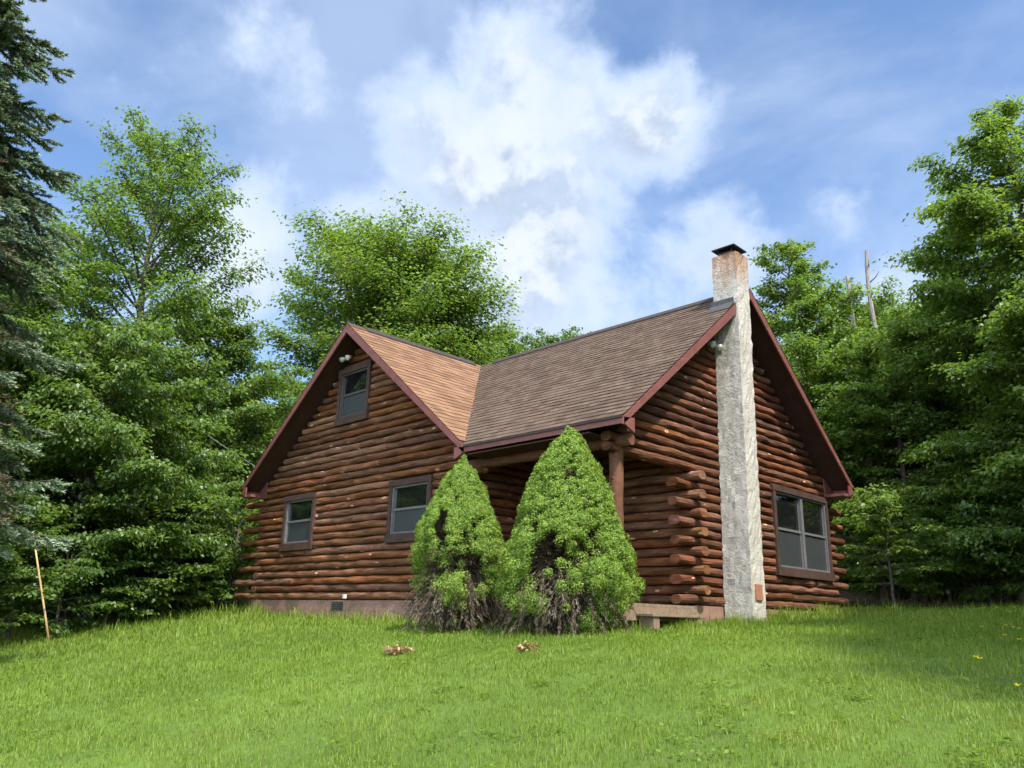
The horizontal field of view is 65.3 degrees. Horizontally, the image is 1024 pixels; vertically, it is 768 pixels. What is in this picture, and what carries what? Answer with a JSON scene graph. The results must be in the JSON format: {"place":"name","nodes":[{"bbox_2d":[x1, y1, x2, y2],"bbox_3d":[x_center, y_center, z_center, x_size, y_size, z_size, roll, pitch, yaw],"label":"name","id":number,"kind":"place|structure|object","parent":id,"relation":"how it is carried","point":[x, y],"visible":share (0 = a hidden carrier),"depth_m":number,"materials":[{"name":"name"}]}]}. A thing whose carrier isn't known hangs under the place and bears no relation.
{"place":"outdoors","nodes":[
{"label":"outdoors","id":0,"kind":"place"},
{"bbox_2d":[0,522,1023,767],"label":"ground","id":1,"kind":"structure","parent":0,"point":[582,754],"depth_m":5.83,"materials":[{"name":"plant"}]},
{"bbox_2d":[0,533,51,633],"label":"sapling","id":2,"kind":"object","parent":1,"relation":"on","point":[20,574],"visible":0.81,"depth_m":14.75,"materials":[{"name":"green plant"}]},
{"bbox_2d":[0,264,64,593],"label":"broadleaf tree","id":3,"kind":"object","parent":1,"relation":"on","point":[25,373],"visible":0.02,"depth_m":17.81,"materials":[{"name":"green plant"}]},
{"bbox_2d":[0,290,71,535],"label":"broadleaf tree","id":4,"kind":"object","parent":1,"relation":"on","point":[41,345],"visible":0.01,"depth_m":22.47,"materials":[{"name":"green plant"}]},
{"bbox_2d":[35,549,49,641],"bbox_3d":[-8.554,3.877,14.546,0.578,1.803,0.044,7,-17,-18],"label":"wooden pole","id":5,"kind":"object","parent":1,"relation":"on","point":[45,616],"visible":0.78,"depth_m":14.53,"materials":[{"name":"brown wood"}]},
{"bbox_2d":[0,0,86,561],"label":"spruce tree","id":6,"kind":"object","parent":1,"relation":"on","point":[14,201],"visible":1,"depth_m":13.68,"materials":[{"name":"green plant"}]},
{"bbox_2d":[0,514,99,630],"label":"sapling","id":7,"kind":"object","parent":1,"relation":"on","point":[42,561],"visible":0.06,"depth_m":17.18,"materials":[{"name":"green plant"}]},
{"bbox_2d":[0,505,110,642],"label":"sapling","id":8,"kind":"object","parent":1,"relation":"on","point":[40,516],"visible":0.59,"depth_m":15.31,"materials":[{"name":"green plant"}]},
{"bbox_2d":[0,527,149,637],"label":"sapling","id":9,"kind":"object","parent":1,"relation":"on","point":[56,629],"visible":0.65,"depth_m":15.65,"materials":[{"name":"green plant"}]},
{"bbox_2d":[0,241,190,561],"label":"broadleaf tree","id":10,"kind":"object","parent":1,"relation":"on","point":[33,315],"visible":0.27,"depth_m":17.76,"materials":[{"name":"green plant"}]},
{"bbox_2d":[39,491,184,623],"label":"sapling","id":11,"kind":"object","parent":1,"relation":"on","point":[97,527],"visible":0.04,"depth_m":18.40,"materials":[{"name":"green plant"}]},
{"bbox_2d":[0,315,238,628],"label":"broadleaf tree","id":12,"kind":"object","parent":1,"relation":"on","point":[149,470],"visible":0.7,"depth_m":17.29,"materials":[{"name":"green plant"}]},
{"bbox_2d":[58,509,197,625],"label":"sapling","id":13,"kind":"object","parent":1,"relation":"on","point":[129,593],"visible":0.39,"depth_m":17.08,"materials":[{"name":"green plant"}]},
{"bbox_2d":[2,104,275,619],"bbox_3d":[-10.454,-1.249,22.713,6.912,15.788,7.191,4,-17,-7],"label":"broadleaf tree","id":14,"kind":"object","parent":1,"relation":"on","point":[148,278],"visible":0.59,"depth_m":22.90,"materials":[{"name":"green plant"}]},
{"bbox_2d":[62,422,244,617],"bbox_3d":[-8.905,3.424,19.797,4.621,4.954,4.510,-10,-20,34],"label":"broadleaf tree","id":15,"kind":"object","parent":1,"relation":"on","point":[203,464],"visible":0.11,"depth_m":19.70,"materials":[{"name":"green plant"}]},
{"bbox_2d":[68,485,247,620],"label":"sapling","id":16,"kind":"object","parent":1,"relation":"on","point":[170,582],"visible":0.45,"depth_m":18.13,"materials":[{"name":"green plant"}]},
{"bbox_2d":[168,385,206,437],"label":"broadleaf tree","id":17,"kind":"object","parent":1,"relation":"on","point":[199,410],"depth_m":30.86,"materials":[{"name":"green plant"}]},
{"bbox_2d":[147,532,247,612],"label":"sapling","id":18,"kind":"object","parent":1,"relation":"on","point":[216,582],"visible":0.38,"depth_m":19.17,"materials":[{"name":"green plant"}]},
{"bbox_2d":[163,519,254,608],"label":"sapling","id":19,"kind":"object","parent":1,"relation":"on","point":[203,579],"visible":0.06,"depth_m":21.46,"materials":[{"name":"green plant"}]},
{"bbox_2d":[121,308,314,608],"bbox_3d":[-8.998,2.129,22.822,7.066,9.000,6.775,0,-17,7],"label":"broadleaf tree","id":20,"kind":"object","parent":1,"relation":"on","point":[243,402],"visible":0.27,"depth_m":22.86,"materials":[{"name":"green plant"}]},
{"bbox_2d":[186,540,255,605],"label":"sapling","id":21,"kind":"object","parent":1,"relation":"on","point":[241,589],"visible":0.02,"depth_m":22.57,"materials":[{"name":"green plant"}]},
{"bbox_2d":[188,392,258,482],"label":"broadleaf tree","id":22,"kind":"object","parent":1,"relation":"on","point":[216,417],"visible":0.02,"depth_m":31.67,"materials":[{"name":"green plant"}]},
{"bbox_2d":[184,483,263,610],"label":"sapling","id":23,"kind":"object","parent":1,"relation":"on","point":[229,595],"visible":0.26,"depth_m":20.08,"materials":[{"name":"green plant"}]},
{"bbox_2d":[208,416,279,552],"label":"broadleaf tree","id":24,"kind":"object","parent":1,"relation":"on","point":[241,434],"visible":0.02,"depth_m":27.92,"materials":[{"name":"green plant"}]},
{"bbox_2d":[251,369,311,421],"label":"broadleaf tree","id":25,"kind":"object","parent":1,"relation":"on","point":[289,382],"visible":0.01,"depth_m":34.04,"materials":[{"name":"green plant"}]},
{"bbox_2d":[254,188,527,437],"bbox_3d":[-4.812,-0.029,31.566,10.897,14.885,11.699,-5,-18,21],"label":"maple tree","id":26,"kind":"object","parent":1,"relation":"on","point":[391,271],"visible":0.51,"depth_m":29.74,"materials":[{"name":"green plant"}]},
{"bbox_2d":[383,643,415,654],"bbox_3d":[-1.287,2.987,8.976,0.371,0.147,0.362,-14,-23,43],"label":"dry leaf clump","id":27,"kind":"object","parent":1,"relation":"on","point":[397,649],"visible":0.98,"depth_m":8.90,"materials":[{"name":"brown plant"}]},
{"bbox_2d":[400,454,510,632],"bbox_3d":[-0.686,2.432,12.042,1.793,2.776,1.769,-7,-18,27],"label":"conical shrub","id":28,"kind":"object","parent":1,"relation":"on","point":[463,545],"visible":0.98,"depth_m":11.60,"materials":[{"name":"green plant"}]},
{"bbox_2d":[475,325,534,365],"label":"broadleaf tree","id":29,"kind":"object","parent":1,"relation":"on","point":[526,337],"visible":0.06,"depth_m":38.12,"materials":[{"name":"green plant"}]},
{"bbox_2d":[514,641,539,653],"bbox_3d":[0.162,2.735,8.260,0.269,0.151,0.286,-14,-23,43],"label":"dry leaf clump","id":30,"kind":"object","parent":1,"relation":"on","point":[531,645],"visible":0.83,"depth_m":8.23,"materials":[{"name":"brown plant"}]},
{"bbox_2d":[234,243,854,630],"bbox_3d":[0.281,2.258,18.149,11.965,7.660,8.306,-14,-23,43],"label":"log cabin","id":31,"kind":"object","parent":1,"relation":"on","point":[698,426],"visible":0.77,"depth_m":15.03,"materials":[{"name":"wood"}]},
{"bbox_2d":[170,408,254,466],"bbox_3d":[-7.537,1.475,20.803,4.629,2.753,0.022,-1,-17,9],"label":"overhead wire","id":32,"kind":"object","parent":31,"relation":"attached to","point":[224,446],"visible":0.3,"depth_m":20.71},
{"bbox_2d":[278,492,318,551],"bbox_3d":[-4.705,3.060,17.655,1.314,1.224,0.146,-14,-23,43],"label":"window","id":33,"kind":"structure","parent":31,"relation":"in","point":[299,514],"depth_m":17.66,"materials":[{"name":"wood"}]},
{"bbox_2d":[334,360,374,426],"bbox_3d":[-3.395,0.225,17.208,1.204,1.275,0.146,-14,-23,43],"label":"window","id":34,"kind":"structure","parent":31,"relation":"in","point":[354,389],"depth_m":17.21,"materials":[{"name":"brown metal"}]},
{"bbox_2d":[384,474,435,542],"bbox_3d":[-1.915,2.360,14.987,1.316,1.189,0.146,-14,-23,43],"label":"window","id":35,"kind":"structure","parent":31,"relation":"in","point":[408,498],"depth_m":15.05,"materials":[{"name":"metal"}]},
{"bbox_2d":[768,483,835,581],"bbox_3d":[5.667,2.938,15.591,0.146,1.680,2.389,-14,-23,43],"label":"window","id":36,"kind":"structure","parent":31,"relation":"in","point":[803,549],"depth_m":15.55,"materials":[{"name":"metal"}]},
{"bbox_2d":[503,325,590,352],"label":"broadleaf tree","id":37,"kind":"object","parent":1,"relation":"on","point":[542,341],"visible":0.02,"depth_m":41.08,"materials":[{"name":"green plant"}]},
{"bbox_2d":[488,425,645,635],"bbox_3d":[0.787,2.036,11.022,2.080,3.005,2.116,-14,-23,43],"label":"conical shrub","id":38,"kind":"object","parent":1,"relation":"on","point":[568,518],"visible":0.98,"depth_m":10.48,"materials":[{"name":"green plant"}]},
{"bbox_2d":[747,238,912,535],"bbox_3d":[9.901,0.836,26.313,7.396,12.158,7.643,-14,-23,43],"label":"poplar tree","id":39,"kind":"object","parent":1,"relation":"on","point":[795,299],"visible":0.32,"depth_m":25.91,"materials":[{"name":"green plant"}]},
{"bbox_2d":[780,275,921,553],"bbox_3d":[12.826,1.566,29.471,7.070,9.950,7.539,16,-22,-40],"label":"broadleaf tree","id":40,"kind":"object","parent":1,"relation":"on","point":[862,322],"visible":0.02,"depth_m":28.43,"materials":[{"name":"green plant"}]},
{"bbox_2d":[845,276,874,565],"bbox_3d":[11.691,1.274,26.742,1.222,10.556,0.576,6,-17,-15],"label":"dead snag","id":41,"kind":"object","parent":1,"relation":"on","point":[848,288],"visible":0.12,"depth_m":27.81,"materials":[{"name":"grey wood"}]},
{"bbox_2d":[830,514,900,587],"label":"sapling","id":42,"kind":"object","parent":1,"relation":"on","point":[873,563],"visible":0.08,"depth_m":24.57,"materials":[{"name":"green plant"}]},
{"bbox_2d":[810,331,934,599],"bbox_3d":[9.919,2.385,22.408,4.057,7.850,3.842,-2,-17,13],"label":"slim tree","id":43,"kind":"object","parent":1,"relation":"on","point":[892,389],"visible":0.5,"depth_m":22.23,"materials":[{"name":"green plant"}]},
{"bbox_2d":[835,291,909,523],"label":"broadleaf tree","id":44,"kind":"object","parent":1,"relation":"on","point":[881,312],"visible":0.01,"depth_m":31.06,"materials":[{"name":"green plant"}]},
{"bbox_2d":[865,250,896,577],"bbox_3d":[12.081,0.829,26.032,0.758,11.368,0.856,7,-17,-18],"label":"dead snag","id":45,"kind":"object","parent":1,"relation":"on","point":[871,306],"visible":0.25,"depth_m":27.23,"materials":[{"name":"grey wood"}]},
{"bbox_2d":[828,377,937,600],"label":"slim tree","id":46,"kind":"object","parent":1,"relation":"on","point":[859,478],"visible":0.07,"depth_m":23.56,"materials":[{"name":"green plant"}]},
{"bbox_2d":[838,513,937,599],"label":"sapling","id":47,"kind":"object","parent":1,"relation":"on","point":[862,538],"visible":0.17,"depth_m":22.10,"materials":[{"name":"green plant"}]},
{"bbox_2d":[823,318,959,600],"bbox_3d":[10.583,2.175,21.639,3.801,7.857,4.093,-1,-17,9],"label":"slim tree","id":48,"kind":"object","parent":1,"relation":"on","point":[922,429],"visible":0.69,"depth_m":21.42,"materials":[{"name":"green plant"}]},
{"bbox_2d":[831,483,974,608],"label":"sapling","id":49,"kind":"object","parent":1,"relation":"on","point":[885,501],"visible":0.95,"depth_m":17.52,"materials":[{"name":"green plant"}]},
{"bbox_2d":[844,479,969,601],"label":"sapling","id":50,"kind":"object","parent":1,"relation":"on","point":[881,575],"visible":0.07,"depth_m":21.16,"materials":[{"name":"green plant"}]},
{"bbox_2d":[875,353,939,487],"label":"slim tree","id":51,"kind":"object","parent":1,"relation":"on","point":[923,380],"visible":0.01,"depth_m":25.95,"materials":[{"name":"green plant"}]},
{"bbox_2d":[840,594,976,607],"bbox_3d":[9.060,4.972,18.397,2.809,0.378,0.539,-3,-17,14],"label":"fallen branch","id":52,"kind":"object","parent":1,"relation":"on","point":[868,602],"visible":0.5,"depth_m":18.36,"materials":[{"name":"brown wood"}]},
{"bbox_2d":[876,297,942,383],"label":"broadleaf tree","id":53,"kind":"object","parent":1,"relation":"on","point":[906,303],"depth_m":29.14,"materials":[{"name":"green plant"}]},
{"bbox_2d":[856,367,972,603],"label":"slim tree","id":54,"kind":"object","parent":1,"relation":"on","point":[914,470],"visible":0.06,"depth_m":22.08,"materials":[{"name":"green plant"}]},
{"bbox_2d":[854,461,995,602],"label":"sapling","id":55,"kind":"object","parent":1,"relation":"on","point":[926,509],"visible":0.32,"depth_m":19.82,"materials":[{"name":"green plant"}]},
{"bbox_2d":[870,94,1023,562],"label":"broadleaf tree","id":56,"kind":"object","parent":1,"relation":"on","point":[981,328],"visible":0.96,"depth_m":18.59,"materials":[{"name":"green plant"}]},
{"bbox_2d":[892,362,1021,603],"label":"slim tree","id":57,"kind":"object","parent":1,"relation":"on","point":[955,424],"visible":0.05,"depth_m":21.24,"materials":[{"name":"green plant"}]},
{"bbox_2d":[896,229,1023,602],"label":"broadleaf tree","id":58,"kind":"object","parent":1,"relation":"on","point":[951,399],"visible":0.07,"depth_m":21.76,"materials":[{"name":"green plant"}]},
{"bbox_2d":[903,502,1021,604],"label":"sapling","id":59,"kind":"object","parent":1,"relation":"on","point":[943,580],"visible":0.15,"depth_m":19.26,"materials":[{"name":"green plant"}]},
{"bbox_2d":[910,489,1023,604],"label":"sapling","id":60,"kind":"object","parent":1,"relation":"on","point":[975,595],"visible":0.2,"depth_m":18.71,"materials":[{"name":"green plant"}]},
{"bbox_2d":[936,481,1023,601],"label":"sapling","id":61,"kind":"object","parent":1,"relation":"on","point":[953,557],"visible":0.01,"depth_m":21.85,"materials":[{"name":"green plant"}]},
{"bbox_2d":[944,483,1023,595],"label":"sapling","id":62,"kind":"object","parent":1,"relation":"on","point":[978,511],"visible":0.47,"depth_m":17.47,"materials":[{"name":"green plant"}]},
{"bbox_2d":[946,481,1023,591],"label":"sapling","id":63,"kind":"object","parent":1,"relation":"on","point":[1008,559],"visible":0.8,"depth_m":16.64,"materials":[{"name":"green plant"}]},
{"bbox_2d":[946,347,1023,483],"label":"slim tree","id":64,"kind":"object","parent":1,"relation":"on","point":[973,404],"visible":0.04,"depth_m":20.66,"materials":[{"name":"green plant"}]},
{"bbox_2d":[971,553,1023,585],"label":"sapling","id":65,"kind":"object","parent":1,"relation":"on","point":[989,582],"visible":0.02,"depth_m":20.83,"materials":[{"name":"green plant"}]},
{"bbox_2d":[1014,684,1021,721],"bbox_3d":[2.852,1.800,4.482,0.047,0.225,0.046,14,-20,-36],"label":"wildflower","id":66,"kind":"object","parent":1,"relation":"on","point":[1017,685],"visible":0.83,"depth_m":4.50,"materials":[{"name":"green plant"}]},
{"bbox_2d":[0,0,1023,469],"label":"sky","id":67,"kind":"structure","parent":0,"point":[611,146],"materials":[{"name":"blue"}]}
]}

